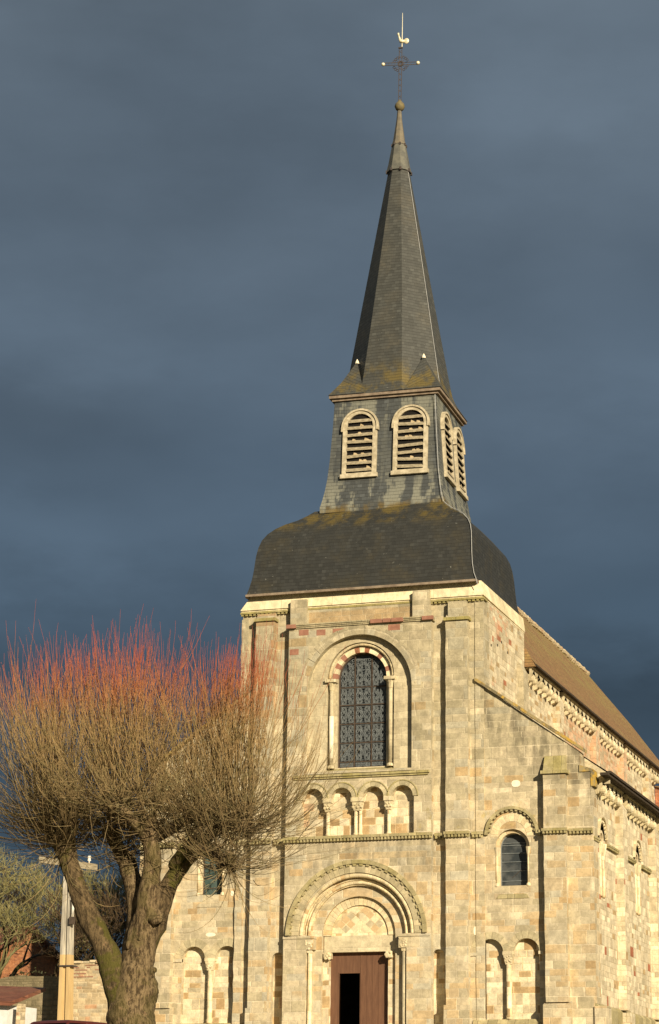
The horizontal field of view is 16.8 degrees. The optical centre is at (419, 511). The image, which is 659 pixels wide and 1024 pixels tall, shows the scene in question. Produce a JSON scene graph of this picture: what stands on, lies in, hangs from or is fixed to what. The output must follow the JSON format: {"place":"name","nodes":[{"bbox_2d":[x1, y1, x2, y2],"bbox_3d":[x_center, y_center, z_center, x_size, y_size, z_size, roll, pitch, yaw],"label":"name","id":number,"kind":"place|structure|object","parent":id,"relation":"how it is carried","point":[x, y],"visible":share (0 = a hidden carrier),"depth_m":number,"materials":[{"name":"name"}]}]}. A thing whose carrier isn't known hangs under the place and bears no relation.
{"place":"outdoors","nodes":[
{"label":"outdoors","id":0,"kind":"place"},
{"bbox_2d":[0,0,658,959],"label":"sky","id":1,"kind":"structure","parent":0,"point":[192,191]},
{"bbox_3d":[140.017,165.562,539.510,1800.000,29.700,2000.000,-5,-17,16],"label":"ground","id":2,"kind":"structure","parent":0,"visible":0},
{"bbox_2d":[0,846,21,897],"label":"bare tree","id":3,"kind":"object","parent":2,"relation":"on","point":[14,868],"visible":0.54,"depth_m":89.93,"materials":[{"name":"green plant"}]},
{"bbox_2d":[16,1004,25,1023],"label":"stone post","id":4,"kind":"object","parent":2,"relation":"on","point":[20,1013],"visible":1,"depth_m":60.74,"materials":[{"name":"beige stone"}]},
{"bbox_2d":[0,986,45,1023],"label":"shed","id":5,"kind":"structure","parent":2,"relation":"on","point":[10,996],"depth_m":61.56,"materials":[{"name":"red ceramic"}]},
{"bbox_2d":[0,847,58,973],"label":"bare tree","id":6,"kind":"object","parent":2,"relation":"on","point":[27,923],"visible":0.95,"depth_m":90.39,"materials":[{"name":"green plant"}]},
{"bbox_2d":[0,975,58,1020],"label":"old wall","id":7,"kind":"structure","parent":2,"relation":"on","point":[45,1003],"depth_m":82.14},
{"bbox_2d":[0,925,59,978],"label":"house","id":8,"kind":"structure","parent":2,"relation":"on","point":[45,963],"depth_m":108.45,"materials":[{"name":"orange brick"}]},
{"bbox_2d":[4,966,55,977],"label":"evergreen shrub","id":9,"kind":"object","parent":2,"relation":"on","point":[27,973],"visible":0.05,"depth_m":87.03,"materials":[{"name":"green plant"}]},
{"bbox_2d":[0,861,121,977],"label":"bare tree","id":10,"kind":"object","parent":2,"relation":"on","point":[19,966],"visible":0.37,"depth_m":95.76,"materials":[{"name":"brown plant"}]},
{"bbox_2d":[39,855,97,1019],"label":"utility pole","id":11,"kind":"object","parent":2,"relation":"on","point":[66,988],"visible":0.74,"depth_m":80.88,"materials":[{"name":"wood"}]},
{"bbox_2d":[12,850,126,976],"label":"bare tree","id":12,"kind":"object","parent":2,"relation":"on","point":[38,931],"visible":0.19,"depth_m":90.79,"materials":[{"name":"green plant"}]},
{"bbox_2d":[36,880,126,962],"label":"bare tree","id":13,"kind":"object","parent":2,"relation":"on","point":[121,911],"visible":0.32,"depth_m":88.60,"materials":[{"name":"brown plant"}]},
{"bbox_2d":[24,869,139,959],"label":"bare tree","id":14,"kind":"object","parent":2,"relation":"on","point":[94,889],"visible":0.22,"depth_m":90.63,"materials":[{"name":"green plant"}]},
{"bbox_2d":[73,960,107,1022],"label":"rubble wall","id":15,"kind":"structure","parent":2,"relation":"on","point":[89,1001],"depth_m":81.94,"materials":[{"name":"stone"}]},
{"bbox_2d":[0,604,384,1023],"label":"pollarded lime","id":16,"kind":"object","parent":2,"relation":"on","point":[130,984],"visible":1,"depth_m":59.75,"materials":[{"name":"brown plant"}]},
{"bbox_2d":[139,13,658,1023],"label":"church","id":17,"kind":"structure","parent":2,"relation":"on","point":[501,867],"depth_m":85.47,"materials":[{"name":"grey stone"}]},
{"bbox_2d":[196,828,230,906],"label":"aisle window","id":18,"kind":"structure","parent":17,"relation":"in","point":[200,884],"depth_m":86.31,"materials":[{"name":"stone"}]},
{"bbox_2d":[298,625,420,771],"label":"west window","id":19,"kind":"structure","parent":17,"relation":"in","point":[366,703],"depth_m":86.35,"materials":[{"name":"stone"}]},
{"bbox_2d":[340,408,378,478],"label":"belfry window","id":20,"kind":"structure","parent":17,"relation":"in","point":[360,427],"depth_m":90.63,"materials":[{"name":"grey wood"}]},
{"bbox_2d":[391,404,429,475],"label":"belfry window","id":21,"kind":"structure","parent":17,"relation":"in","point":[410,424],"depth_m":90.10,"materials":[{"name":"grey wood"}]},
{"bbox_2d":[440,412,456,486],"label":"belfry window","id":22,"kind":"structure","parent":17,"relation":"in","point":[445,421],"depth_m":91.07,"materials":[{"name":"grey wood"}]},
{"bbox_2d":[453,427,467,500],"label":"belfry window","id":23,"kind":"structure","parent":17,"relation":"in","point":[458,442],"depth_m":93.03,"materials":[{"name":"grey wood"}]},
{"bbox_2d":[490,813,533,898],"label":"aisle window","id":24,"kind":"structure","parent":17,"relation":"in","point":[512,849],"depth_m":83.15,"materials":[{"name":"stone"}]},
{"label":"path","id":25,"kind":"structure","parent":0,"visible":0},
{"bbox_2d":[30,1020,107,1023],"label":"parked car","id":26,"kind":"object","parent":25,"relation":"on","point":[63,1022],"visible":1,"depth_m":57.86,"materials":[{"name":"red paint"}]}
]}

